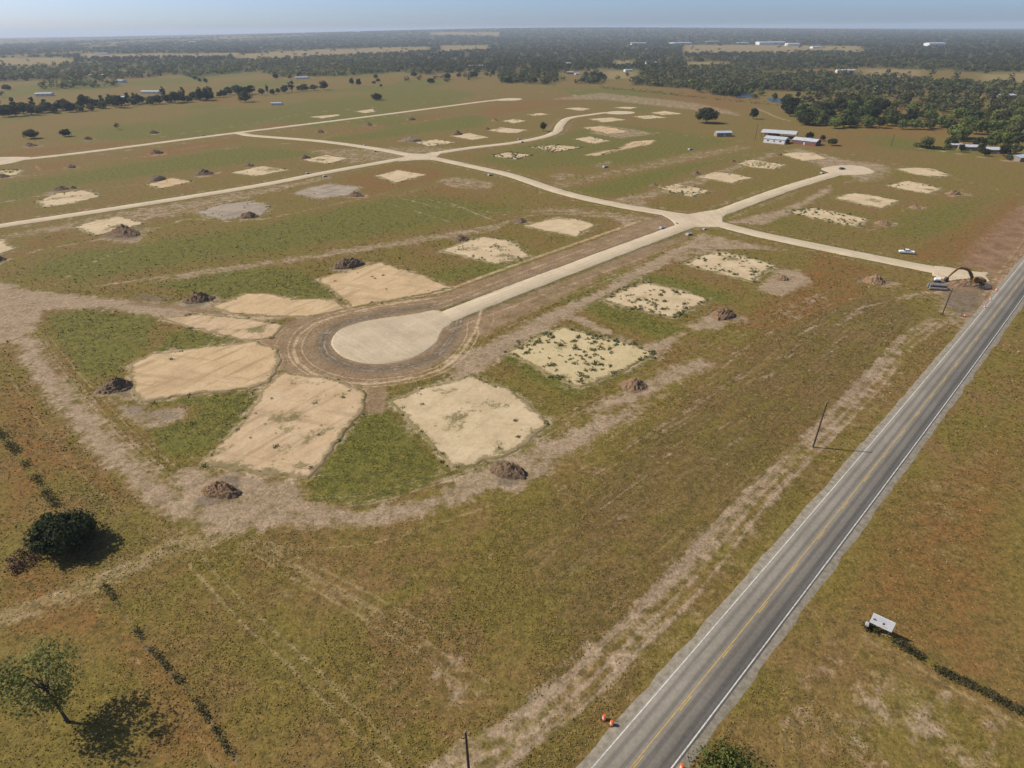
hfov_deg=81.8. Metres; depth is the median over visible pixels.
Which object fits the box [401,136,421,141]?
dirt mound
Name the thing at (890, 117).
tree
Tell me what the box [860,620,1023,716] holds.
hedgerow
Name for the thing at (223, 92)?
tree
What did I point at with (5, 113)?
tree
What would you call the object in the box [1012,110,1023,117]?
tree
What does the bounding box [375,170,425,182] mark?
sand pad
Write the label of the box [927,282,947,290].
pipe stack
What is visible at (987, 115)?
tree
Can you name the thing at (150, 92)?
building
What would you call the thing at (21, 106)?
tree
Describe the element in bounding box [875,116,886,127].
tree
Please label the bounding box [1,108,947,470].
weeds
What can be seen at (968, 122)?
tree
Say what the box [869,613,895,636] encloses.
sign board
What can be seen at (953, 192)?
dirt mound
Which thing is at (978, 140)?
tree
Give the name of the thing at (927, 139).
tree
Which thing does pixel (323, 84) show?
field tree
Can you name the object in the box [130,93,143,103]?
tree
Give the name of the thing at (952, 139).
tree
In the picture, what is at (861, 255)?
road
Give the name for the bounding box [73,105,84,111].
tree
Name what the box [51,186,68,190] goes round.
dirt mound
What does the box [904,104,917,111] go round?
tree
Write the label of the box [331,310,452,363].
road turnaround
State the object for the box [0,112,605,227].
road
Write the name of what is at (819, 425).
utility pole
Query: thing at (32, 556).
bush
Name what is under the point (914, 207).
dirt mound
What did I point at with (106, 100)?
tree
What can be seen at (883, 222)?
dirt mound
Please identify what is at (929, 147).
hedgerow
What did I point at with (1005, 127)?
tree
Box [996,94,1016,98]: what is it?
building
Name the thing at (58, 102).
tree
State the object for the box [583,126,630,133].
sand pad
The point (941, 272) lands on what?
road apron
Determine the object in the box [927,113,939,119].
tree
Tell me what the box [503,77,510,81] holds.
tree
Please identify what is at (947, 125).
tree
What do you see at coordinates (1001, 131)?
tree
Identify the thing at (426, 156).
road junction
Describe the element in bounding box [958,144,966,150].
tree
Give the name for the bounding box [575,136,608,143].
sand pad
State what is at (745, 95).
pond
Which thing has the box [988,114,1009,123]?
tree
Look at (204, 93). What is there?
tree
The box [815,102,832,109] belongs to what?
tree
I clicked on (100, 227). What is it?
sand pad
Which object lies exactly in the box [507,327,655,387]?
sand pad
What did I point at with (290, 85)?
tree
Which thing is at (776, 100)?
pond
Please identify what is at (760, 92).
tree
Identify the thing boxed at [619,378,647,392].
dirt mound
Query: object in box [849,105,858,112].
tree
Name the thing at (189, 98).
tree
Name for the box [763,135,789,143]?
white building
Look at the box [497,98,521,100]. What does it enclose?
road turnaround
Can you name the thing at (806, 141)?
red house
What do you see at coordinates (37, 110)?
tree
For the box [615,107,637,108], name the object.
sand pad
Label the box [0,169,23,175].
sand pad
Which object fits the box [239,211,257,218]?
dirt mound
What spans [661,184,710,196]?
sand pad
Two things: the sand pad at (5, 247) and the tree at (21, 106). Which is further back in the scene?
the tree at (21, 106)
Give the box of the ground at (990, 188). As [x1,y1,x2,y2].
[0,28,1023,767]
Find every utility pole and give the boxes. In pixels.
[464,730,469,767]
[812,402,827,447]
[941,288,954,314]
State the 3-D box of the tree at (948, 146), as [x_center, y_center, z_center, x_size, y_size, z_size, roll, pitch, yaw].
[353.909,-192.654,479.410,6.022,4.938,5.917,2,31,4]
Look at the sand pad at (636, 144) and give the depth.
502.88 m
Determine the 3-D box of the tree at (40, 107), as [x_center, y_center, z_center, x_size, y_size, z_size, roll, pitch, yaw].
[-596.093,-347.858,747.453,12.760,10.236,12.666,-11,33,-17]
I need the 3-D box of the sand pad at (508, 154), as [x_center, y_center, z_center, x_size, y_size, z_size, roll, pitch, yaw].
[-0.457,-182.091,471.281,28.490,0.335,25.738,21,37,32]
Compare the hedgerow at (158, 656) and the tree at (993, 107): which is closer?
the hedgerow at (158, 656)
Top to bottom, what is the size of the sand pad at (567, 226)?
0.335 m
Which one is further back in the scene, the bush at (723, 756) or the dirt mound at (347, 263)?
the dirt mound at (347, 263)
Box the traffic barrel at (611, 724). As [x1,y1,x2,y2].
[609,720,613,727]
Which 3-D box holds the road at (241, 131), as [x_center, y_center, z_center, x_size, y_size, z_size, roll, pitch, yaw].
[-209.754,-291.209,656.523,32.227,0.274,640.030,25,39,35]
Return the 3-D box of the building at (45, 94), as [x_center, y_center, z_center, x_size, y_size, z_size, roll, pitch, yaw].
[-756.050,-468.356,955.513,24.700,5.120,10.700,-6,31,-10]
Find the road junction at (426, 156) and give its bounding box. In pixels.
[398,152,444,161]
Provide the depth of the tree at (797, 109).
648.37 m
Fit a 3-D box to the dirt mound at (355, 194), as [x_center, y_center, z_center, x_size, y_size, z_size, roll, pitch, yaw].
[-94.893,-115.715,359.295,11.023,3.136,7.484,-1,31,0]
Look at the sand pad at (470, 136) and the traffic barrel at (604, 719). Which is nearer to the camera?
the traffic barrel at (604, 719)
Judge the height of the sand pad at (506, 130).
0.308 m
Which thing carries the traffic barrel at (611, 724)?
on the ground at (990, 188)
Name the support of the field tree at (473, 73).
on the ground at (990, 188)
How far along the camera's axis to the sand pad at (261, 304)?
215.33 m
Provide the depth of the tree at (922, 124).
568.80 m
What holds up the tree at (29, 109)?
on the ground at (990, 188)
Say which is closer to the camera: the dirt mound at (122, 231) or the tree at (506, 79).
the dirt mound at (122, 231)
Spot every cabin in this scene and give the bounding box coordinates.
[949,143,962,148]
[957,144,977,150]
[985,147,1008,153]
[1007,154,1023,161]
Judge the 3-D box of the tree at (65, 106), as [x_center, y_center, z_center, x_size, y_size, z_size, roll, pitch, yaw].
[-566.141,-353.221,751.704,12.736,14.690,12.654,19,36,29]
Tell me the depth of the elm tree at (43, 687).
81.44 m
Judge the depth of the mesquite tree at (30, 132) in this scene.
563.01 m
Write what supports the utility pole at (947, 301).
on the ground at (990, 188)
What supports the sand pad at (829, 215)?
on the ground at (990, 188)
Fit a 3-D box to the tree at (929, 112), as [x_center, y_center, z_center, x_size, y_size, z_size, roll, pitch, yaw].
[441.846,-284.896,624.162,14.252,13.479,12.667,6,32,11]
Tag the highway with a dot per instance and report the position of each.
(668, 745)
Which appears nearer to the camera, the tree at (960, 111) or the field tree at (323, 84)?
the tree at (960, 111)
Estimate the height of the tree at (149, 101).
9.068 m
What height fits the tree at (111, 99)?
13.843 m
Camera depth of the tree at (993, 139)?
480.68 m
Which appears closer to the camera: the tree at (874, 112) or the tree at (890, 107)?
the tree at (874, 112)
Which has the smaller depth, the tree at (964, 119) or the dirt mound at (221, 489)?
the dirt mound at (221, 489)
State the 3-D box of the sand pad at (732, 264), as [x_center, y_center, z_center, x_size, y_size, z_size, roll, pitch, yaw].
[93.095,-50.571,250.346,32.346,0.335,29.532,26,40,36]
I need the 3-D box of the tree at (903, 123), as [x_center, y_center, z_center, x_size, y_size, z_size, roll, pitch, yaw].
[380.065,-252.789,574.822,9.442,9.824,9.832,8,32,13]
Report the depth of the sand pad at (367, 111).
737.19 m
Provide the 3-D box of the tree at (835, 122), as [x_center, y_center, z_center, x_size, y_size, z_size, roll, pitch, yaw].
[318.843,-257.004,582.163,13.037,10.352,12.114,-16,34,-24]
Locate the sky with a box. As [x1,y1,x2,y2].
[0,0,1023,37]
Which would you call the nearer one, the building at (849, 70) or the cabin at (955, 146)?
the cabin at (955, 146)
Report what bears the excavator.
on the ground at (990, 188)
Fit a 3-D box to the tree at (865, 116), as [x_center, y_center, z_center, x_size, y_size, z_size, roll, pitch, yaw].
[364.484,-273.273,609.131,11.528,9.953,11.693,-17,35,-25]
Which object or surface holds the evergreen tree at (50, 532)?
on the ground at (990, 188)
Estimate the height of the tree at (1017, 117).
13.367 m
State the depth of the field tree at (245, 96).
841.84 m
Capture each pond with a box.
[736,92,758,97]
[767,98,782,102]
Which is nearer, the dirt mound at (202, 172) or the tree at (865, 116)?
the dirt mound at (202, 172)
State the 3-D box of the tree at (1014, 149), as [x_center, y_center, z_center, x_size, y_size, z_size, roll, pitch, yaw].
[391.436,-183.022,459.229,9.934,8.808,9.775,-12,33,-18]
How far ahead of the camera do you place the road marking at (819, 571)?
105.70 m
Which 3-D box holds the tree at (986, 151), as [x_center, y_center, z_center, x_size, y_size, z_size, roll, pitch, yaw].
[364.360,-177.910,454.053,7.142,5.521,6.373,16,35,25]
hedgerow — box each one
[0,427,62,508]
[84,554,234,758]
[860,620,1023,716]
[913,143,944,149]
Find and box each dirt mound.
[0,173,9,177]
[24,143,37,146]
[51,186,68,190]
[96,377,132,394]
[106,224,140,237]
[147,130,158,133]
[149,175,165,181]
[150,149,163,153]
[182,291,215,303]
[193,169,213,175]
[201,480,242,498]
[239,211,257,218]
[332,257,364,269]
[348,191,363,196]
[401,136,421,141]
[451,130,461,135]
[453,235,468,241]
[489,461,526,479]
[512,217,525,222]
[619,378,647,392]
[690,171,701,174]
[710,307,734,320]
[775,274,788,280]
[862,274,884,285]
[874,220,890,225]
[909,205,920,208]
[944,190,960,194]
[945,278,984,286]
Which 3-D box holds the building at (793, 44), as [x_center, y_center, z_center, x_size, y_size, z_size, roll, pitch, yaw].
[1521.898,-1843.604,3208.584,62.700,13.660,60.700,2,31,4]
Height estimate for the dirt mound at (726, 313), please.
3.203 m
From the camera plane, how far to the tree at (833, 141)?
497.45 m
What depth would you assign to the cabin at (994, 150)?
461.88 m
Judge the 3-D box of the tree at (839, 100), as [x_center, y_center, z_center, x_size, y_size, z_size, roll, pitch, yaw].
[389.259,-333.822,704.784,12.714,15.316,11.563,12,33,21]
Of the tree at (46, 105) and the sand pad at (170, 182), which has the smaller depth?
the sand pad at (170, 182)
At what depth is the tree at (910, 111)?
610.78 m
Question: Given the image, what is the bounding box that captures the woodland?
[0,27,1023,111]
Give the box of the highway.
[588,260,1023,767]
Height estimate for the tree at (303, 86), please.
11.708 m
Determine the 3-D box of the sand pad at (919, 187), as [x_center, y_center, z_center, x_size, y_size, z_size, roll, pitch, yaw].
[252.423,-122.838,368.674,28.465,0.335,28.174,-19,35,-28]
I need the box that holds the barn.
[761,129,798,136]
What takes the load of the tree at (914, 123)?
on the ground at (990, 188)
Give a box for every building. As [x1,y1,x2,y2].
[34,92,54,95]
[140,91,161,93]
[271,102,282,104]
[670,42,691,44]
[755,41,785,44]
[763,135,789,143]
[784,43,799,45]
[835,69,855,72]
[923,42,945,46]
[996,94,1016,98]
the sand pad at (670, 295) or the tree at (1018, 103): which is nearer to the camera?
the sand pad at (670, 295)
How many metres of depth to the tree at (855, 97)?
741.51 m
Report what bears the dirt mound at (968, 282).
on the ground at (990, 188)
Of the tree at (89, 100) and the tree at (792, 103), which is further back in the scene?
the tree at (89, 100)
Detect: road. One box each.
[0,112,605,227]
[25,100,495,159]
[234,132,988,280]
[442,172,839,320]
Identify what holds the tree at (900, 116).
on the ground at (990, 188)
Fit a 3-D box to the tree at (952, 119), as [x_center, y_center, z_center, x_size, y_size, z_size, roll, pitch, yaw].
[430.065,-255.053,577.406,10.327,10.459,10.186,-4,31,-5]
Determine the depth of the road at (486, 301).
254.43 m
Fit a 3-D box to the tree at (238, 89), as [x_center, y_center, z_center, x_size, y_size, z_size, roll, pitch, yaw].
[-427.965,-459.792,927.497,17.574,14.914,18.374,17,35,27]
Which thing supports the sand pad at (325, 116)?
on the ground at (990, 188)
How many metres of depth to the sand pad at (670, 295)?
218.17 m
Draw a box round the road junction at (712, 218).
[661,209,733,226]
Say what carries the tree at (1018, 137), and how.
on the ground at (990, 188)
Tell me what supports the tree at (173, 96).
on the ground at (990, 188)
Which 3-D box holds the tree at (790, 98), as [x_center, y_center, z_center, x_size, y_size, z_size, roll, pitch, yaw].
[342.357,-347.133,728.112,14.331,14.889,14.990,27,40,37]
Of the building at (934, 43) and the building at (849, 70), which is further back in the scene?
the building at (934, 43)
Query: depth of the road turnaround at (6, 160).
471.91 m
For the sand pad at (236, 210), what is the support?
on the ground at (990, 188)
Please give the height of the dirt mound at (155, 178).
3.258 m
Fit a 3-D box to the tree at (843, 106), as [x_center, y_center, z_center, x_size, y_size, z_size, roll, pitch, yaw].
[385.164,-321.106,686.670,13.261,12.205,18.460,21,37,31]
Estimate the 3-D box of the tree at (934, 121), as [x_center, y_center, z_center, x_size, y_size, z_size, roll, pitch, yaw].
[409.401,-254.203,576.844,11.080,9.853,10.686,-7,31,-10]
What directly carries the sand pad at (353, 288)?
on the ground at (990, 188)
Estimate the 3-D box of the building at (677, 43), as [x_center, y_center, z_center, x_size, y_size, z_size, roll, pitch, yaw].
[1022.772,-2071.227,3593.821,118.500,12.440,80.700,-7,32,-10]
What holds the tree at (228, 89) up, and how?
on the ground at (990, 188)
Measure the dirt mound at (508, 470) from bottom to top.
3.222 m
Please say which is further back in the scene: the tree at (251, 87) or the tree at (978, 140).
the tree at (251, 87)
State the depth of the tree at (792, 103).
678.35 m
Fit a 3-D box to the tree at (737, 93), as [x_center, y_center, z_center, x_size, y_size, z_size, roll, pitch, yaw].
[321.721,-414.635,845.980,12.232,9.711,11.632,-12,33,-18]
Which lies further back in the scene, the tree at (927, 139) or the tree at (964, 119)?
the tree at (964, 119)
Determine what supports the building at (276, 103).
on the ground at (990, 188)
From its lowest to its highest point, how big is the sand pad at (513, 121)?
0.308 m
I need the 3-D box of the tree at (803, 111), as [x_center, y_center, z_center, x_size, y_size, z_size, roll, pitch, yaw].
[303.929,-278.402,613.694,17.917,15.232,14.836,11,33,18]
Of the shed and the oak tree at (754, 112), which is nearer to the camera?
the shed
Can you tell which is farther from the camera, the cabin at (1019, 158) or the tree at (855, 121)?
the tree at (855, 121)
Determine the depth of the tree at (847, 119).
583.53 m
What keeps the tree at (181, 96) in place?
on the ground at (990, 188)
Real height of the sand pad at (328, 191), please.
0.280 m
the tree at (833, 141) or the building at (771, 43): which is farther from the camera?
the building at (771, 43)
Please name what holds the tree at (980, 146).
on the ground at (990, 188)
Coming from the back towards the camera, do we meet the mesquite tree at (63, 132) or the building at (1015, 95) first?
the building at (1015, 95)
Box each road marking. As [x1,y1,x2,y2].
[591,262,1022,767]
[630,278,1022,767]
[671,296,1023,767]
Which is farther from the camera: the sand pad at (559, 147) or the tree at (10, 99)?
the tree at (10, 99)
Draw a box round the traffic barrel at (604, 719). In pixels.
[601,714,606,721]
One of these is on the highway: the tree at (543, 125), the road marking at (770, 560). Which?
the road marking at (770, 560)
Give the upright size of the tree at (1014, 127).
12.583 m
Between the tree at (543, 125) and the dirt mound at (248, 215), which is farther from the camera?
the tree at (543, 125)
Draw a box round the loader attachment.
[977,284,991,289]
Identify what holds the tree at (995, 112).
on the ground at (990, 188)
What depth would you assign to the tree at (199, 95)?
861.87 m
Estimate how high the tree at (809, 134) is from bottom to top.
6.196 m
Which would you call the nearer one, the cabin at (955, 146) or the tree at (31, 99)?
the cabin at (955, 146)
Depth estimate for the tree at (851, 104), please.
669.89 m
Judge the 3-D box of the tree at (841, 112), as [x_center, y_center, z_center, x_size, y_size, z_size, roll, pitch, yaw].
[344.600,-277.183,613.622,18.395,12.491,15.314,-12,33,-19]
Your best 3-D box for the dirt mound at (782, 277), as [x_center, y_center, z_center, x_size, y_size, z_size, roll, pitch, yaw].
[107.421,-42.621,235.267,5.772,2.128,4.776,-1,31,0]
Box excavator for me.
[944,267,986,285]
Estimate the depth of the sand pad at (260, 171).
424.59 m
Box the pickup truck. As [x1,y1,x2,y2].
[898,249,914,254]
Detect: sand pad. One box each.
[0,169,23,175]
[0,241,15,253]
[36,190,99,207]
[73,216,145,235]
[128,341,281,402]
[146,178,191,188]
[163,314,283,340]
[197,201,272,220]
[198,372,366,478]
[212,293,346,317]
[232,166,287,175]
[292,184,360,198]
[301,155,348,163]
[313,114,339,118]
[318,262,452,308]
[355,109,375,112]
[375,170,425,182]
[389,375,549,468]
[416,139,455,145]
[442,237,530,263]
[450,133,489,139]
[488,127,526,132]
[492,152,529,159]
[504,119,524,122]
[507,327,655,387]
[524,216,594,236]
[528,113,549,115]
[532,145,582,151]
[564,107,589,110]
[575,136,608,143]
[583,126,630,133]
[584,140,655,155]
[591,117,624,121]
[601,282,708,317]
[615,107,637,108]
[633,115,667,118]
[652,111,680,114]
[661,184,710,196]
[683,251,775,282]
[698,172,751,183]
[738,160,785,168]
[782,152,826,160]
[790,208,869,226]
[835,193,899,208]
[884,181,940,193]
[897,168,952,177]
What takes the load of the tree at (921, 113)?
on the ground at (990, 188)
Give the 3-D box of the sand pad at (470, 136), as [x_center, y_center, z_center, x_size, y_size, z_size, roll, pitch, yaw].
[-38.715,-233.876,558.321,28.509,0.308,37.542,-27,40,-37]
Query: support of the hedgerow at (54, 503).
on the ground at (990, 188)
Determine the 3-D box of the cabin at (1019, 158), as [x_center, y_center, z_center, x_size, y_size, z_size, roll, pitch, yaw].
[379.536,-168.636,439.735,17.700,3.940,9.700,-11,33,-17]
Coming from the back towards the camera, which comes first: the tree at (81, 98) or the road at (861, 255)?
the tree at (81, 98)
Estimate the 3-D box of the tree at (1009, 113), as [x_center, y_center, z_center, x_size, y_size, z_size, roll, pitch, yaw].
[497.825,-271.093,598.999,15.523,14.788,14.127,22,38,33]
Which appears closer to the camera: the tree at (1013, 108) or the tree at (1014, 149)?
the tree at (1014, 149)
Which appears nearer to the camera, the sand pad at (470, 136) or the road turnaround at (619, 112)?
the sand pad at (470, 136)
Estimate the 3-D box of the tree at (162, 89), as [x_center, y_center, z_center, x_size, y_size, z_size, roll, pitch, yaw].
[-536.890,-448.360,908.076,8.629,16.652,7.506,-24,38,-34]
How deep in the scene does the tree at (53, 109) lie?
741.50 m
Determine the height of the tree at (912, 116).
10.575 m
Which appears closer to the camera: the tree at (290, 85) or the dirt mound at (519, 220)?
the dirt mound at (519, 220)
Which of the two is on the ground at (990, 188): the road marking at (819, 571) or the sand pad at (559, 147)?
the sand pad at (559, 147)
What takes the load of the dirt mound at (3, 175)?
on the ground at (990, 188)
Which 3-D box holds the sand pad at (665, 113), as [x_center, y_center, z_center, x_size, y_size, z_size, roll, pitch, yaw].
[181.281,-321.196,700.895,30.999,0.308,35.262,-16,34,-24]
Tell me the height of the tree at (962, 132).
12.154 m
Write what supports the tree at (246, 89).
on the ground at (990, 188)
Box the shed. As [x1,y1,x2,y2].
[714,131,732,136]
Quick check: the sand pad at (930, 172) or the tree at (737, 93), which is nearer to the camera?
the sand pad at (930, 172)
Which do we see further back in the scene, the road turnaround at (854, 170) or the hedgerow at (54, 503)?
the road turnaround at (854, 170)
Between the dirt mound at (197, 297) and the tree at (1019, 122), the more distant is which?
the tree at (1019, 122)
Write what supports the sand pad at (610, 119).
on the ground at (990, 188)
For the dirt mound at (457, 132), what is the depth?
564.38 m
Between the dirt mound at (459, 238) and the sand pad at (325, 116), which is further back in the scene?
the sand pad at (325, 116)
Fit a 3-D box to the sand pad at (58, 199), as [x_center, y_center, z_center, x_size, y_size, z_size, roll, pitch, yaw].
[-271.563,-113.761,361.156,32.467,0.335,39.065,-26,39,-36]
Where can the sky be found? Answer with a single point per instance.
(18, 18)
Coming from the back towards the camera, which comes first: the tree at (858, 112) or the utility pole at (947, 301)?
the tree at (858, 112)
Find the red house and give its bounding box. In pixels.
[792,137,821,145]
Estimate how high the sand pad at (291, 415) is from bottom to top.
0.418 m
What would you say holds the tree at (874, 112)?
on the ground at (990, 188)
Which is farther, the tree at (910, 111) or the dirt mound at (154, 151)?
the tree at (910, 111)
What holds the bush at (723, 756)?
on the ground at (990, 188)
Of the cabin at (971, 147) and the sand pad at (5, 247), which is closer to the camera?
the sand pad at (5, 247)
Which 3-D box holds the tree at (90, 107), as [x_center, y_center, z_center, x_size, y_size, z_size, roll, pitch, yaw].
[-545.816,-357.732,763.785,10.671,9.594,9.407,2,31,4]
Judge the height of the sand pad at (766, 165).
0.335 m
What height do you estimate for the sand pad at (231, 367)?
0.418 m
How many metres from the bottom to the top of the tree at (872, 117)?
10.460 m
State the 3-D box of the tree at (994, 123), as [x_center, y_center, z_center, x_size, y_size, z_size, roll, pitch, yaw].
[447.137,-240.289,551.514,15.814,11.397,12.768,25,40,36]
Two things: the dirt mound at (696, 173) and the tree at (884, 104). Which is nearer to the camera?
the dirt mound at (696, 173)
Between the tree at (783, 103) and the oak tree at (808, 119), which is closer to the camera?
the oak tree at (808, 119)
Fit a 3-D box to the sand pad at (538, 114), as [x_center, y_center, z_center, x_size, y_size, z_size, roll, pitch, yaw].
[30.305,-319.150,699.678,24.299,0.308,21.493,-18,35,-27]
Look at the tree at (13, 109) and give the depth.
714.77 m
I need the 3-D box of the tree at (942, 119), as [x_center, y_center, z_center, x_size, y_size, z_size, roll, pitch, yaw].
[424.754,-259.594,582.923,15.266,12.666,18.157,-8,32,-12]
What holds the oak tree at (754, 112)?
on the ground at (990, 188)
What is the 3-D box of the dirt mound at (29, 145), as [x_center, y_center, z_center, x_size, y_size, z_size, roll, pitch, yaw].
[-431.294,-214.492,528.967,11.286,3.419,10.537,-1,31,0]
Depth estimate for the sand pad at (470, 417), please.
151.91 m
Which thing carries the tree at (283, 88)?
on the ground at (990, 188)
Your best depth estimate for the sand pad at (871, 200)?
340.65 m
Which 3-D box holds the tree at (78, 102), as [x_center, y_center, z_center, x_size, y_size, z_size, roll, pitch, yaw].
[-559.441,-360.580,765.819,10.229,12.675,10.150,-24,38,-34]
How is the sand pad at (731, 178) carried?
on the ground at (990, 188)
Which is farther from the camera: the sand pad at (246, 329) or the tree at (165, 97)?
the tree at (165, 97)
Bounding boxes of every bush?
[2,543,45,576]
[685,733,768,767]
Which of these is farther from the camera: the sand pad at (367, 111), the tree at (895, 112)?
the sand pad at (367, 111)
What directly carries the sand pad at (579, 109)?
on the ground at (990, 188)
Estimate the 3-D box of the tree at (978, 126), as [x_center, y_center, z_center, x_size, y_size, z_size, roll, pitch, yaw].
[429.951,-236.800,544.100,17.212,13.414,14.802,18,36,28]
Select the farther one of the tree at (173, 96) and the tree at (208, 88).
the tree at (208, 88)
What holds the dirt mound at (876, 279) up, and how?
on the ground at (990, 188)
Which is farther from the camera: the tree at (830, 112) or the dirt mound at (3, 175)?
the tree at (830, 112)
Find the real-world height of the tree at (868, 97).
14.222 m
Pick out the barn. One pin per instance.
(772, 132)
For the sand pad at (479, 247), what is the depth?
268.11 m
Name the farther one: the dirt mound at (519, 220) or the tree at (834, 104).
the tree at (834, 104)
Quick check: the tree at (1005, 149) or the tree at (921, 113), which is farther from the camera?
the tree at (921, 113)
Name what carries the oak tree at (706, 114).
on the ground at (990, 188)
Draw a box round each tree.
[0,106,7,115]
[0,623,87,724]
[1,84,10,89]
[5,105,21,116]
[8,97,15,104]
[16,102,26,113]
[21,128,39,137]
[21,507,100,555]
[25,106,34,114]
[28,97,34,105]
[33,108,42,113]
[35,105,45,111]
[42,102,51,111]
[47,106,58,112]
[54,100,64,110]
[59,129,70,135]
[61,100,72,110]
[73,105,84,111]
[75,100,84,107]
[77,95,86,107]
[84,98,93,105]
[85,103,93,110]
[97,101,106,107]
[104,95,113,104]
[109,97,117,106]
[113,95,124,105]
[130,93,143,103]
[145,98,153,104]
[153,94,162,103]
[159,86,164,93]
[163,94,171,102]
[167,91,178,102]
[177,90,185,100]
[185,95,192,101]
[195,89,202,100]
[202,86,212,93]
[202,88,208,100]
[219,89,226,95]
[223,86,231,93]
[233,86,244,93]
[237,91,252,101]
[243,86,250,93]
[247,85,254,91]
[280,85,287,91]
[287,80,294,89]
[300,84,308,89]
[309,84,317,88]
[318,80,327,88]
[370,93,381,99]
[468,71,477,76]
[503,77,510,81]
[540,122,546,131]
[695,107,720,122]
[732,91,740,97]
[749,108,758,117]
[757,90,764,94]
[781,99,789,112]
[784,95,795,101]
[784,101,797,110]
[784,105,795,115]
[793,106,805,113]
[795,108,813,116]
[796,112,817,123]
[805,131,813,137]
[811,116,822,124]
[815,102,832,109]
[819,113,828,124]
[823,109,834,115]
[827,138,838,143]
[828,101,837,108]
[829,117,842,127]
[834,97,844,106]
[836,111,852,114]
[837,102,848,110]
[840,112,854,127]
[845,115,858,126]
[847,102,858,108]
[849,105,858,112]
[850,95,859,100]
[852,108,866,117]
[859,114,870,120]
[861,118,874,127]
[863,116,876,126]
[864,95,872,105]
[866,107,880,117]
[869,101,879,106]
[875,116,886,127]
[879,98,891,111]
[884,105,895,112]
[884,113,894,123]
[889,109,901,121]
[893,113,908,125]
[897,119,908,128]
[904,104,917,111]
[906,109,918,116]
[908,113,918,121]
[908,119,921,127]
[917,109,926,117]
[919,120,933,129]
[919,135,934,147]
[923,107,938,119]
[926,119,937,128]
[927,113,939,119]
[936,113,950,125]
[943,122,954,128]
[944,135,958,143]
[944,143,951,148]
[946,124,970,136]
[948,117,959,124]
[951,107,967,118]
[956,126,968,139]
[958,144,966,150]
[960,117,971,122]
[960,120,971,126]
[966,109,985,118]
[966,115,980,122]
[969,119,988,132]
[973,137,987,145]
[976,142,986,150]
[979,109,991,119]
[981,149,991,154]
[986,120,1001,132]
[986,132,1004,146]
[987,129,1005,138]
[988,104,1001,112]
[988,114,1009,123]
[989,120,1007,130]
[992,109,1004,116]
[995,109,1012,120]
[998,144,1011,155]
[999,125,1009,131]
[999,132,1012,145]
[1006,122,1023,132]
[1007,114,1022,124]
[1007,131,1023,143]
[1008,105,1017,110]
[1010,100,1023,109]
[1010,120,1023,131]
[1010,142,1023,152]
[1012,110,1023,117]
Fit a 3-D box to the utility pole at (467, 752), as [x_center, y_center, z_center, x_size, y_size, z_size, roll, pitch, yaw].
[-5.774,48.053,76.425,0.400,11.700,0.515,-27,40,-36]
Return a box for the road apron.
[932,266,987,279]
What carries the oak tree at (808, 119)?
on the ground at (990, 188)
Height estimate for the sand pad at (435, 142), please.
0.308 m
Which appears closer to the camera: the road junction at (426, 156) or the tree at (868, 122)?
the road junction at (426, 156)
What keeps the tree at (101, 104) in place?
on the ground at (990, 188)
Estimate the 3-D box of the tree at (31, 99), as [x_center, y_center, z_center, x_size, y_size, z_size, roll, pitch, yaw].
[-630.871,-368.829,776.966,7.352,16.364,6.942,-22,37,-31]
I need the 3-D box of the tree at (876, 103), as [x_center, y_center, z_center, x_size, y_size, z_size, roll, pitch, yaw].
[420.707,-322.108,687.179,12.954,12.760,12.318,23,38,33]
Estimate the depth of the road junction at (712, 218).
309.17 m
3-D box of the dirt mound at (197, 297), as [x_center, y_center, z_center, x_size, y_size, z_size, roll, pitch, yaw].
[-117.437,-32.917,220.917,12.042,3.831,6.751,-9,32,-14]
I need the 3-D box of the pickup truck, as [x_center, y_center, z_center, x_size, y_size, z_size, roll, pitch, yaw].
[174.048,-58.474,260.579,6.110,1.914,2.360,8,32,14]
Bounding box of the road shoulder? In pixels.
[576,255,1023,767]
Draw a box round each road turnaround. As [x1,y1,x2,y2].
[0,157,30,164]
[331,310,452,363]
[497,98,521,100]
[606,111,634,113]
[821,165,873,174]
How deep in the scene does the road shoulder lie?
107.75 m
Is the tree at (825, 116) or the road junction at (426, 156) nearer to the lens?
the road junction at (426, 156)
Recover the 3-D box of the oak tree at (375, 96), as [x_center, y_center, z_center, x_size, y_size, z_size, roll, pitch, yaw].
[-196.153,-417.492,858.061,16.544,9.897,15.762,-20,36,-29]
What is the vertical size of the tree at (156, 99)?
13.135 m
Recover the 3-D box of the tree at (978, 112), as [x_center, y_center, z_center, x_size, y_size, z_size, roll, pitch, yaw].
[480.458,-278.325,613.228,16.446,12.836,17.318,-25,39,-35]
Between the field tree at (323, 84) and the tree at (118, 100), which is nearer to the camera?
the tree at (118, 100)
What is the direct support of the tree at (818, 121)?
on the ground at (990, 188)
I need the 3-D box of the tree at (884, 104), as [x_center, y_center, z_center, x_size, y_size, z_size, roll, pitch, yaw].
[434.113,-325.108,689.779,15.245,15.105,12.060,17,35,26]
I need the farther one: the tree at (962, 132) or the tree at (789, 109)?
the tree at (789, 109)
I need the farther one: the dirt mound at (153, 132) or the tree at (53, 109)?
the tree at (53, 109)

